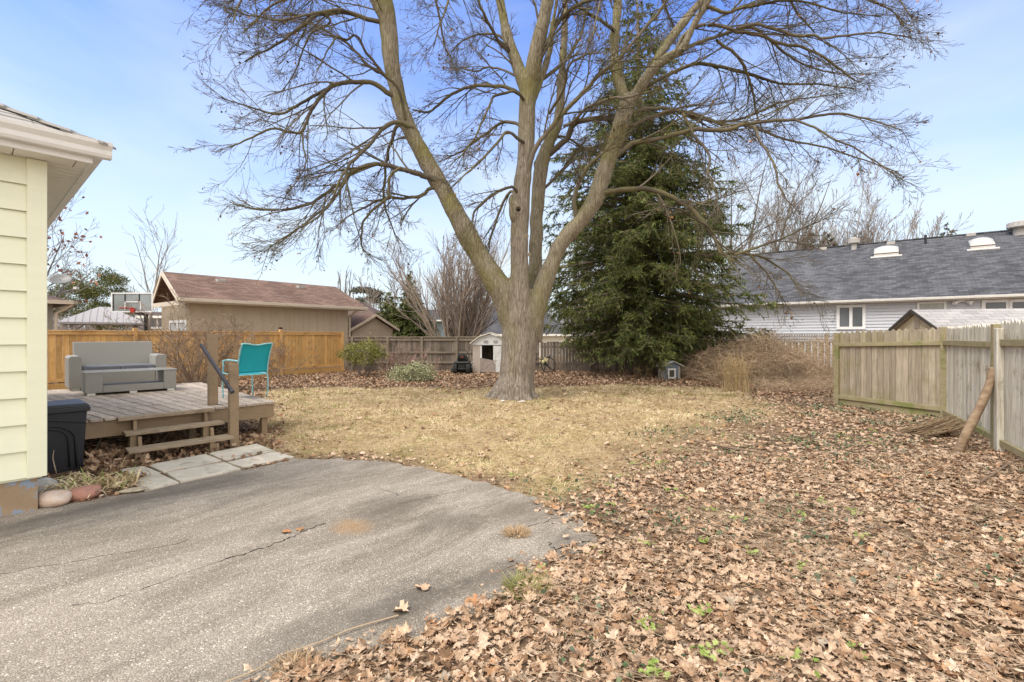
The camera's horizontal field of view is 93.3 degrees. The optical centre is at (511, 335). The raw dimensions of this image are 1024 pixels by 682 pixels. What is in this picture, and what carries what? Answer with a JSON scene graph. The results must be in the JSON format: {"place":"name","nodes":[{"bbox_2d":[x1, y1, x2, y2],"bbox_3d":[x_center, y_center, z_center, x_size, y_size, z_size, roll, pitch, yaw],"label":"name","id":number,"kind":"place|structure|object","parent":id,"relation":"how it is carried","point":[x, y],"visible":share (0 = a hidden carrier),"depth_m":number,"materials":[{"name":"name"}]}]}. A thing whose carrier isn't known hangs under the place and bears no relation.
{"place":"outdoors","nodes":[
{"label":"outdoors","id":0,"kind":"place"},
{"bbox_2d":[135,312,161,330],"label":"tan house","id":1,"kind":"structure","parent":0,"point":[156,316],"depth_m":30.37,"materials":[{"name":"brown"}]},
{"bbox_2d":[148,318,161,328],"bbox_3d":[-22.253,-0.776,30.359,1.193,0.734,0.059,0,0,0],"label":"window","id":2,"kind":"structure","parent":1,"relation":"in","point":[156,319],"depth_m":30.37,"materials":[{"name":"glass"}]},
{"bbox_2d":[0,458,597,681],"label":"driveway","id":3,"kind":"structure","parent":0,"point":[220,578],"depth_m":3.35,"materials":[{"name":"grey asphalt"}]},
{"bbox_2d":[265,644,322,680],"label":"grass tuft","id":4,"kind":"object","parent":3,"relation":"on","point":[294,658],"visible":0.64,"depth_m":2.36,"materials":[{"name":"plant"}]},
{"bbox_2d":[225,615,397,681],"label":"dead vine","id":5,"kind":"object","parent":3,"relation":"on","point":[308,646],"visible":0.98,"depth_m":2.46,"materials":[{"name":"plant"}]},
{"bbox_2d":[391,599,408,611],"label":"fallen leaf","id":6,"kind":"object","parent":3,"relation":"on","point":[403,607],"visible":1,"depth_m":2.81,"materials":[{"name":"plant"}]},
{"bbox_2d":[415,583,429,589],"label":"fallen leaf","id":7,"kind":"object","parent":3,"relation":"on","point":[424,586],"visible":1,"depth_m":3.04,"materials":[{"name":"plant"}]},
{"bbox_2d":[464,593,487,606],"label":"fallen leaf","id":8,"kind":"object","parent":3,"relation":"on","point":[475,597],"visible":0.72,"depth_m":2.88,"materials":[{"name":"plant"}]},
{"bbox_2d":[501,523,532,537],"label":"grass tuft","id":9,"kind":"object","parent":3,"relation":"on","point":[519,531],"visible":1,"depth_m":3.89,"materials":[{"name":"plant"}]},
{"bbox_2d":[499,564,553,600],"bbox_3d":[0.095,1.546,3.056,0.422,0.102,0.465,0,0,0],"label":"grass tuft","id":10,"kind":"object","parent":3,"relation":"on","point":[521,576],"visible":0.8,"depth_m":3.07,"materials":[{"name":"plant"}]},
{"bbox_2d":[541,496,569,508],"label":"dry leaf","id":11,"kind":"object","parent":3,"relation":"on","point":[547,503],"visible":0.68,"depth_m":4.54,"materials":[{"name":"plant"}]},
{"bbox_2d":[348,299,381,315],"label":"brown roof house","id":12,"kind":"structure","parent":0,"point":[371,310],"depth_m":33.83,"materials":[{"name":"brown"}]},
{"bbox_2d":[421,310,454,336],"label":"blue house","id":13,"kind":"structure","parent":0,"point":[439,325],"depth_m":48.40,"materials":[{"name":"grey"}]},
{"bbox_2d":[0,0,1023,333],"label":"sky","id":14,"kind":"structure","parent":0,"point":[111,71],"materials":[{"name":"blue"}]},
{"bbox_2d":[472,307,570,356],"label":"grey roof house","id":15,"kind":"structure","parent":0,"point":[495,328],"depth_m":36.43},
{"bbox_2d":[241,383,814,496],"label":"lawn grass","id":16,"kind":"structure","parent":0,"point":[515,418],"depth_m":9.23,"materials":[{"name":"plant"}]},
{"bbox_2d":[38,336,1023,681],"bbox_3d":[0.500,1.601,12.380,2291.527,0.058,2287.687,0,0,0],"label":"ground","id":17,"kind":"structure","parent":0,"point":[542,480],"depth_m":5.97,"materials":[{"name":"beige plant"}]},
{"bbox_2d":[38,477,58,492],"bbox_3d":[-4.781,1.547,4.924,0.257,0.186,0.166,0,0,-6],"label":"boulder","id":18,"kind":"object","parent":17,"relation":"on","point":[46,481],"visible":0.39,"depth_m":4.90,"materials":[{"name":"stone"}]},
{"bbox_2d":[52,451,57,478],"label":"dry stalk","id":19,"kind":"object","parent":17,"relation":"on","point":[54,466],"visible":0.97,"depth_m":5.26,"materials":[{"name":"plant"}]},
{"bbox_2d":[38,489,72,507],"bbox_3d":[-4.324,1.542,4.560,0.276,0.162,0.217,0,0,-14],"label":"boulder","id":20,"kind":"object","parent":17,"relation":"on","point":[53,498],"visible":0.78,"depth_m":4.50,"materials":[{"name":"stone"}]},
{"bbox_2d":[0,103,115,516],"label":"yellow house","id":21,"kind":"structure","parent":17,"relation":"on","point":[47,169],"depth_m":4.33,"materials":[{"name":"plastic"}]},
{"bbox_2d":[47,295,77,383],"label":"neighbour house","id":22,"kind":"structure","parent":17,"relation":"on","point":[54,302],"depth_m":15.57,"materials":[{"name":"beige brick"}]},
{"bbox_2d":[48,274,78,295],"bbox_3d":[-14.052,-1.602,15.265,0.989,0.716,0.430,0,0,0],"label":"satellite dish","id":23,"kind":"object","parent":22,"relation":"attached to","point":[60,278],"visible":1,"depth_m":15.28,"materials":[{"name":"metal"}]},
{"bbox_2d":[42,399,89,476],"bbox_3d":[-5.471,1.200,5.660,0.640,0.800,0.735,0,0,41],"label":"storage bin","id":24,"kind":"object","parent":17,"relation":"on","point":[66,424],"visible":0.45,"depth_m":5.59,"materials":[{"name":"black plastic"}]},
{"bbox_2d":[47,188,116,313],"bbox_3d":[-23.201,-3.381,24.066,7.917,10.014,4.257,0,0,42],"label":"bare tree","id":25,"kind":"object","parent":17,"relation":"on","point":[66,247],"visible":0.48,"depth_m":22.98,"materials":[{"name":"brown plant"}]},
{"bbox_2d":[69,484,101,500],"bbox_3d":[-4.198,1.551,4.738,0.281,0.139,0.190,0,0,-26],"label":"boulder","id":26,"kind":"object","parent":17,"relation":"on","point":[82,493],"visible":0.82,"depth_m":4.70,"materials":[{"name":"stone"}]},
{"bbox_2d":[47,264,134,329],"bbox_3d":[-27.821,-1.481,32.119,7.868,6.186,3.733,0,0,0],"label":"evergreen tree","id":27,"kind":"object","parent":17,"relation":"on","point":[93,291],"visible":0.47,"depth_m":31.47,"materials":[{"name":"green plant"}]},
{"bbox_2d":[38,452,154,498],"bbox_3d":[-4.397,1.451,5.012,1.158,0.248,0.978,0,0,-22],"label":"daylily clump","id":28,"kind":"object","parent":17,"relation":"on","point":[120,479],"visible":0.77,"depth_m":5.01,"materials":[{"name":"plant"}]},
{"bbox_2d":[58,307,142,331],"bbox_3d":[-22.168,0.015,26.324,3.520,3.170,3.260,0,0,-37],"label":"gazebo","id":29,"kind":"object","parent":17,"relation":"on","point":[95,315],"visible":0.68,"depth_m":25.48,"materials":[{"name":"metal"}]},
{"bbox_2d":[83,442,151,477],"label":"fallen leaves","id":30,"kind":"object","parent":17,"relation":"on","point":[104,461],"visible":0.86,"depth_m":5.84,"materials":[{"name":"brown plant"}]},
{"bbox_2d":[111,293,152,330],"bbox_3d":[-13.507,0.041,17.189,1.181,3.118,0.918,0,0,-38],"label":"basketball hoop","id":31,"kind":"object","parent":17,"relation":"on","point":[117,299],"visible":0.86,"depth_m":17.20,"materials":[{"name":"grey plastic"}]},
{"bbox_2d":[118,487,148,493],"bbox_3d":[-3.856,1.581,4.933,0.260,0.055,0.144,0,0,-29],"label":"flat rock","id":32,"kind":"object","parent":17,"relation":"on","point":[132,490],"visible":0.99,"depth_m":4.89,"materials":[{"name":"stone"}]},
{"bbox_2d":[121,466,159,477],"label":"paving slab","id":33,"kind":"structure","parent":17,"relation":"on","point":[144,469],"depth_m":5.64,"materials":[{"name":"concrete"}]},
{"bbox_2d":[129,474,178,491],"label":"paving slab","id":34,"kind":"structure","parent":17,"relation":"on","point":[159,481],"depth_m":5.20,"materials":[{"name":"concrete"}]},
{"bbox_2d":[122,195,194,330],"bbox_3d":[-17.614,-2.535,23.739,4.206,8.276,2.726,0,0,32],"label":"bare tree","id":35,"kind":"object","parent":17,"relation":"on","point":[156,280],"visible":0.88,"depth_m":23.92,"materials":[{"name":"plant"}]},
{"bbox_2d":[47,334,274,463],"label":"deck","id":36,"kind":"structure","parent":17,"relation":"on","point":[192,407],"depth_m":7.00,"materials":[{"name":"paint"}]},
{"bbox_2d":[65,341,165,390],"bbox_3d":[-8.174,0.600,10.002,0.819,0.930,1.540,0,0,43],"label":"wicker loveseat","id":37,"kind":"object","parent":36,"relation":"on","point":[106,355],"visible":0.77,"depth_m":9.96,"materials":[{"name":"wicker"}]},
{"bbox_2d":[80,367,176,395],"bbox_3d":[-7.208,0.855,9.131,0.580,0.420,1.360,0,0,43],"label":"wicker coffee table","id":38,"kind":"object","parent":36,"relation":"on","point":[92,384],"visible":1,"depth_m":8.91,"materials":[{"name":"grey wicker"}]},
{"bbox_2d":[222,343,272,397],"bbox_3d":[-4.523,0.597,8.270,0.693,0.943,0.530,0,0,35],"label":"patio chair","id":39,"kind":"object","parent":36,"relation":"on","point":[253,359],"visible":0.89,"depth_m":8.18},
{"bbox_2d":[87,282,284,386],"bbox_3d":[-9.019,0.340,13.315,4.353,3.527,3.708,0,0,0],"label":"bare shrub","id":40,"kind":"object","parent":17,"relation":"on","point":[187,373],"visible":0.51,"depth_m":13.13,"materials":[{"name":"brown plant"}]},
{"bbox_2d":[150,454,221,472],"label":"paving slab","id":41,"kind":"structure","parent":17,"relation":"on","point":[184,463],"depth_m":5.94,"materials":[{"name":"concrete"}]},
{"bbox_2d":[47,325,343,389],"bbox_3d":[-11.124,0.695,15.956,0.160,2.010,12.500,0,0,38],"label":"cedar fence","id":42,"kind":"object","parent":17,"relation":"on","point":[328,345],"visible":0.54,"depth_m":17.45,"materials":[{"name":"brown wood"}]},
{"bbox_2d":[139,431,267,459],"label":"fallen leaves","id":43,"kind":"object","parent":17,"relation":"on","point":[183,451],"visible":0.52,"depth_m":6.72,"materials":[{"name":"brown plant"}]},
{"bbox_2d":[167,462,240,482],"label":"paving slab","id":44,"kind":"structure","parent":17,"relation":"on","point":[201,472],"depth_m":5.59,"materials":[{"name":"concrete"}]},
{"bbox_2d":[208,444,274,460],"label":"paving slab","id":45,"kind":"structure","parent":17,"relation":"on","point":[238,452],"depth_m":6.53,"materials":[{"name":"concrete"}]},
{"bbox_2d":[251,456,265,459],"bbox_3d":[-3.214,1.570,6.125,0.185,0.079,0.091,0,0,0],"label":"rock","id":46,"kind":"object","parent":17,"relation":"on","point":[257,458],"visible":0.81,"depth_m":6.10,"materials":[{"name":"stone"}]},
{"bbox_2d":[153,271,367,375],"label":"garage","id":47,"kind":"structure","parent":17,"relation":"on","point":[295,307],"depth_m":20.50,"materials":[{"name":"brown"}]},
{"bbox_2d":[169,320,186,349],"bbox_3d":[-12.974,0.085,18.757,1.800,1.330,0.059,0,0,38],"label":"window","id":48,"kind":"structure","parent":47,"relation":"in","point":[181,321],"depth_m":18.73,"materials":[{"name":"glass"}]},
{"bbox_2d":[228,451,293,468],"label":"paving slab","id":49,"kind":"structure","parent":17,"relation":"on","point":[247,463],"depth_m":6.08,"materials":[{"name":"concrete"}]},
{"bbox_2d":[240,402,285,448],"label":"fallen leaves","id":50,"kind":"object","parent":17,"relation":"on","point":[275,444],"visible":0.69,"depth_m":7.61,"materials":[{"name":"brown plant"}]},
{"bbox_2d":[236,325,320,380],"bbox_3d":[-8.319,0.589,17.346,2.551,2.075,2.233,0,0,0],"label":"bare shrub","id":51,"kind":"object","parent":17,"relation":"on","point":[276,368],"visible":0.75,"depth_m":17.49,"materials":[{"name":"plant"}]},
{"bbox_2d":[337,269,354,298],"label":"bare tree","id":52,"kind":"object","parent":17,"relation":"on","point":[346,284],"visible":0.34,"depth_m":51.56,"materials":[{"name":"plant"}]},
{"bbox_2d":[338,266,353,295],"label":"bare tree","id":53,"kind":"object","parent":17,"relation":"on","point":[347,283],"visible":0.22,"depth_m":51.61,"materials":[{"name":"plant"}]},
{"bbox_2d":[334,337,389,376],"bbox_3d":[-5.732,0.871,18.560,1.967,1.674,1.893,0,0,-33],"label":"evergreen shrub","id":54,"kind":"object","parent":17,"relation":"on","point":[375,352],"visible":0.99,"depth_m":18.44,"materials":[{"name":"green plant"}]},
{"bbox_2d":[349,286,384,305],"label":"pine tree","id":55,"kind":"object","parent":17,"relation":"on","point":[357,290],"visible":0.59,"depth_m":43.68,"materials":[{"name":"green plant"}]},
{"bbox_2d":[353,266,384,310],"bbox_3d":[-11.394,-2.014,39.429,2.843,7.261,3.006,0,0,0],"label":"bare tree","id":56,"kind":"object","parent":17,"relation":"on","point":[368,296],"visible":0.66,"depth_m":39.13,"materials":[{"name":"plant"}]},
{"bbox_2d":[348,314,399,336],"bbox_3d":[-8.094,0.245,25.706,2.890,2.710,3.000,0,0,38],"label":"annex","id":57,"kind":"object","parent":17,"relation":"on","point":[364,325],"visible":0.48,"depth_m":24.97,"materials":[{"name":"beige"}]},
{"bbox_2d":[53,297,707,345],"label":"distant woodland","id":58,"kind":"object","parent":17,"relation":"on","point":[87,327],"visible":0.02,"depth_m":67.60,"materials":[{"name":"plant"}]},
{"bbox_2d":[357,331,419,372],"bbox_3d":[-5.284,0.721,20.025,2.438,1.781,2.452,0,0,-38],"label":"bare shrub","id":59,"kind":"object","parent":17,"relation":"on","point":[399,357],"visible":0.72,"depth_m":19.95,"materials":[{"name":"plant"}]},
{"bbox_2d":[374,291,412,336],"bbox_3d":[-7.378,-0.523,29.142,2.861,4.446,3.119,0,0,-27],"label":"spruce","id":60,"kind":"object","parent":17,"relation":"on","point":[389,308],"visible":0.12,"depth_m":28.75,"materials":[{"name":"green plant"}]},
{"bbox_2d":[377,250,430,309],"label":"bare tree","id":61,"kind":"object","parent":17,"relation":"on","point":[390,284],"visible":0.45,"depth_m":45.17,"materials":[{"name":"plant"}]},
{"bbox_2d":[377,344,441,371],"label":"bare shrub","id":62,"kind":"object","parent":17,"relation":"on","point":[410,361],"visible":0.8,"depth_m":19.67,"materials":[{"name":"plant"}]},
{"bbox_2d":[384,358,439,382],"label":"variegated shrub","id":63,"kind":"object","parent":17,"relation":"on","point":[408,371],"visible":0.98,"depth_m":16.50,"materials":[{"name":"green plant"}]},
{"bbox_2d":[388,271,439,360],"bbox_3d":[-6.184,-1.056,29.207,3.952,5.669,3.983,0,0,-34],"label":"spruce","id":64,"kind":"object","parent":17,"relation":"on","point":[410,328],"visible":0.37,"depth_m":28.48,"materials":[{"name":"green plant"}]},
{"bbox_2d":[47,365,832,399],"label":"leaf litter","id":65,"kind":"object","parent":17,"relation":"on","point":[454,379],"visible":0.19,"depth_m":16.26,"materials":[{"name":"brown plant"}]},
{"bbox_2d":[535,356,555,373],"bbox_3d":[1.280,1.188,19.712,1.109,0.822,0.085,0,0,29],"label":"bicycle","id":66,"kind":"object","parent":65,"relation":"on","point":[549,357],"visible":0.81,"depth_m":19.64,"materials":[{"name":"metal"}]},
{"bbox_2d":[347,337,538,371],"bbox_3d":[-3.031,0.877,21.380,8.479,1.645,0.160,0,0,0],"label":"board fence","id":67,"kind":"object","parent":17,"relation":"on","point":[443,352],"visible":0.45,"depth_m":21.40,"materials":[{"name":"wood"}]},
{"bbox_2d":[382,213,510,361],"bbox_3d":[-2.936,-2.560,25.164,6.481,8.050,6.168,0,0,44],"label":"multi stem tree","id":68,"kind":"object","parent":17,"relation":"on","point":[457,317],"visible":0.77,"depth_m":24.58,"materials":[{"name":"beige plant"}]},
{"bbox_2d":[451,350,472,373],"bbox_3d":[-2.052,1.108,20.527,1.038,0.984,1.735,0,0,0],"label":"riding mower","id":69,"kind":"object","parent":17,"relation":"on","point":[462,363],"visible":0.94,"depth_m":19.79,"materials":[{"name":"metal"}]},
{"bbox_2d":[470,332,501,372],"bbox_3d":[-0.903,0.737,20.940,1.711,1.726,1.720,0,0,0],"label":"playhouse","id":70,"kind":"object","parent":17,"relation":"on","point":[480,364],"depth_m":20.18,"materials":[{"name":"beige plastic"}]},
{"bbox_2d":[480,346,500,371],"bbox_3d":[-0.891,0.986,20.203,0.879,1.117,0.053,0,0,0],"label":"door","id":71,"kind":"structure","parent":70,"relation":"in","point":[496,349],"depth_m":20.19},
{"bbox_2d":[245,384,790,486],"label":"leaf fragments","id":72,"kind":"object","parent":17,"relation":"on","point":[500,414],"visible":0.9,"depth_m":9.72,"materials":[{"name":"plant"}]},
{"bbox_2d":[38,396,1023,681],"bbox_3d":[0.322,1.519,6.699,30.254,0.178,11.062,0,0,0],"label":"fallen leaves","id":73,"kind":"object","parent":17,"relation":"on","point":[765,544],"visible":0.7,"depth_m":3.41,"materials":[{"name":"brown plant"}]},
{"bbox_2d":[169,0,963,400],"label":"maple tree","id":74,"kind":"object","parent":17,"relation":"on","point":[519,296],"visible":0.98,"depth_m":11.86,"materials":[{"name":"brown plant"}]},
{"bbox_2d":[540,341,700,371],"bbox_3d":[4.723,0.807,21.023,6.975,1.685,0.075,0,0,0],"label":"board fence","id":75,"kind":"object","parent":17,"relation":"on","point":[555,353],"visible":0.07,"depth_m":21.00,"materials":[{"name":"grey wood"}]},
{"bbox_2d":[618,365,654,376],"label":"tall dry grass","id":76,"kind":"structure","parent":17,"relation":"on","point":[647,369],"depth_m":18.42,"materials":[{"name":"plant"}]},
{"bbox_2d":[542,0,781,378],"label":"spruce tree","id":77,"kind":"object","parent":17,"relation":"on","point":[632,308],"visible":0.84,"depth_m":17.92,"materials":[{"name":"green plant"}]},
{"bbox_2d":[656,360,683,379],"bbox_3d":[5.674,1.245,17.515,0.860,0.670,0.640,0,0,-14],"label":"pet shelter","id":78,"kind":"object","parent":17,"relation":"on","point":[672,372],"visible":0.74,"depth_m":17.29,"materials":[{"name":"wood"}]},
{"bbox_2d":[508,423,876,679],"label":"green seedlings","id":79,"kind":"object","parent":17,"relation":"on","point":[702,649],"visible":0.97,"depth_m":2.57,"materials":[{"name":"green plant"}]},
{"bbox_2d":[694,440,764,452],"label":"fallen branch","id":80,"kind":"object","parent":17,"relation":"on","point":[729,447],"visible":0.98,"depth_m":6.72,"materials":[{"name":"wood"}]},
{"bbox_2d":[673,105,809,282],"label":"bare tree","id":81,"kind":"object","parent":17,"relation":"on","point":[755,217],"visible":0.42,"depth_m":45.72,"materials":[{"name":"plant"}]},
{"bbox_2d":[652,319,832,385],"bbox_3d":[9.380,0.446,18.480,8.212,2.303,7.645,0,0,0],"label":"bramble thicket","id":82,"kind":"object","parent":17,"relation":"on","point":[763,356],"visible":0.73,"depth_m":16.58,"materials":[{"name":"brown plant"}]},
{"bbox_2d":[709,333,832,369],"bbox_3d":[12.017,0.800,21.215,7.388,1.800,0.170,0,0,0],"label":"lattice fence","id":83,"kind":"object","parent":17,"relation":"on","point":[806,337],"visible":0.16,"depth_m":21.20,"materials":[{"name":"brown wood"}]},
{"bbox_2d":[730,368,832,392],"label":"dead weeds","id":84,"kind":"object","parent":17,"relation":"on","point":[791,384],"visible":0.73,"depth_m":14.21,"materials":[{"name":"plant"}]},
{"bbox_2d":[719,197,844,267],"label":"bare tree","id":85,"kind":"object","parent":17,"relation":"on","point":[811,240],"visible":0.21,"depth_m":49.98,"materials":[{"name":"plant"}]},
{"bbox_2d":[717,134,874,268],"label":"bare tree","id":86,"kind":"object","parent":17,"relation":"on","point":[801,201],"visible":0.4,"depth_m":44.12,"materials":[{"name":"plant"}]},
{"bbox_2d":[798,228,827,248],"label":"spruce","id":87,"kind":"object","parent":17,"relation":"on","point":[810,241],"visible":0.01,"depth_m":53.64,"materials":[{"name":"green plant"}]},
{"bbox_2d":[795,333,832,398],"bbox_3d":[7.729,0.746,12.084,1.105,1.704,1.353,0,0,0],"label":"dead vine tangle","id":88,"kind":"object","parent":17,"relation":"on","point":[815,359],"visible":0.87,"depth_m":12.13,"materials":[{"name":"plant"}]},
{"bbox_2d":[742,137,913,252],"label":"bare tree","id":89,"kind":"object","parent":17,"relation":"on","point":[871,207],"visible":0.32,"depth_m":53.67,"materials":[{"name":"plant"}]},
{"bbox_2d":[819,231,837,246],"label":"spruce","id":90,"kind":"object","parent":17,"relation":"on","point":[828,243],"visible":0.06,"depth_m":53.85,"materials":[{"name":"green plant"}]},
{"bbox_2d":[669,405,1006,607],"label":"upright sprouts","id":91,"kind":"object","parent":17,"relation":"on","point":[849,505],"visible":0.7,"depth_m":4.25,"materials":[{"name":"plant"}]},
{"bbox_2d":[819,399,887,425],"bbox_3d":[7.174,1.560,10.064,0.694,0.026,3.578,0,0,15],"label":"fallen branch","id":92,"kind":"object","parent":17,"relation":"on","point":[864,408],"visible":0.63,"depth_m":9.82,"materials":[{"name":"wood"}]},
{"bbox_2d":[708,220,1023,365],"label":"grey house","id":93,"kind":"structure","parent":17,"relation":"on","point":[883,286],"depth_m":24.87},
{"bbox_2d":[836,304,865,328],"bbox_3d":[16.742,-0.901,23.889,1.183,1.217,0.059,0,0,38],"label":"window","id":94,"kind":"structure","parent":93,"relation":"in","point":[847,316],"depth_m":23.86,"materials":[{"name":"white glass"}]},
{"bbox_2d":[917,301,945,309],"bbox_3d":[19.120,-0.527,22.044,1.005,2.013,0.059,0,0,38],"label":"window","id":95,"kind":"structure","parent":93,"relation":"in","point":[938,304],"depth_m":22.03,"materials":[{"name":"white glass"}]},
{"bbox_2d":[982,299,1009,308],"bbox_3d":[20.769,-0.610,20.764,0.868,1.860,0.059,0,0,38],"label":"window","id":96,"kind":"structure","parent":93,"relation":"in","point":[996,303],"depth_m":20.75,"materials":[{"name":"white glass"}]},
{"bbox_2d":[1009,299,1023,308],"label":"window","id":97,"kind":"structure","parent":93,"relation":"in","point":[1014,303],"depth_m":20.39,"materials":[{"name":"white glass"}]},
{"bbox_2d":[833,327,946,418],"bbox_3d":[7.827,0.817,10.114,0.120,1.967,2.192,0,0,-21],"label":"picket fence","id":98,"kind":"object","parent":17,"relation":"on","point":[903,371],"visible":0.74,"depth_m":9.99,"materials":[{"name":"beige wood"}]},
{"bbox_2d":[813,184,972,245],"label":"bare tree","id":99,"kind":"object","parent":17,"relation":"on","point":[887,237],"visible":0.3,"depth_m":53.34,"materials":[{"name":"plant"}]},
{"bbox_2d":[896,415,965,436],"bbox_3d":[6.789,1.425,7.700,1.080,0.297,0.681,0,0,-11],"label":"grass bundle","id":100,"kind":"object","parent":17,"relation":"on","point":[939,426],"depth_m":7.64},
{"bbox_2d":[938,222,956,235],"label":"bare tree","id":101,"kind":"object","parent":17,"relation":"on","point":[947,229],"depth_m":55.97,"materials":[{"name":"plant"}]},
{"bbox_2d":[888,308,1023,330],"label":"neighbour shed","id":102,"kind":"structure","parent":17,"relation":"on","point":[923,319],"depth_m":11.48,"materials":[{"name":"beige"}]},
{"bbox_2d":[942,323,1004,451],"bbox_3d":[7.440,0.810,7.884,0.120,1.981,2.974,0,0,30],"label":"picket fence","id":103,"kind":"object","parent":17,"relation":"on","point":[974,352],"visible":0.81,"depth_m":7.59,"materials":[{"name":"grey wood"}]},
{"bbox_2d":[953,367,994,451],"bbox_3d":[6.407,1.044,6.671,0.705,1.211,0.149,0,0,-10],"label":"log","id":104,"kind":"object","parent":17,"relation":"on","point":[971,423],"visible":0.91,"depth_m":6.64,"materials":[{"name":"wood"}]},
{"bbox_2d":[977,458,1022,482],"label":"fallen branch","id":105,"kind":"object","parent":17,"relation":"on","point":[999,469],"visible":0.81,"depth_m":5.57,"materials":[{"name":"wood"}]},
{"bbox_2d":[999,319,1023,458],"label":"picket fence","id":106,"kind":"object","parent":17,"relation":"on","point":[1012,342],"visible":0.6,"depth_m":6.30,"materials":[{"name":"grey wood"}]},
{"bbox_2d":[563,247,593,354],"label":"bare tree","id":107,"kind":"object","parent":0,"point":[570,286],"visible":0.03,"depth_m":40.71,"materials":[{"name":"plant"}]},
{"bbox_2d":[712,356,743,390],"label":"tall dry grass","id":108,"kind":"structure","parent":0,"point":[729,374],"depth_m":13.87,"materials":[{"name":"plant"}]},
{"bbox_2d":[729,351,758,391],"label":"tall dry grass","id":109,"kind":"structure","parent":0,"point":[743,379],"depth_m":13.51,"materials":[{"name":"plant"}]}
]}

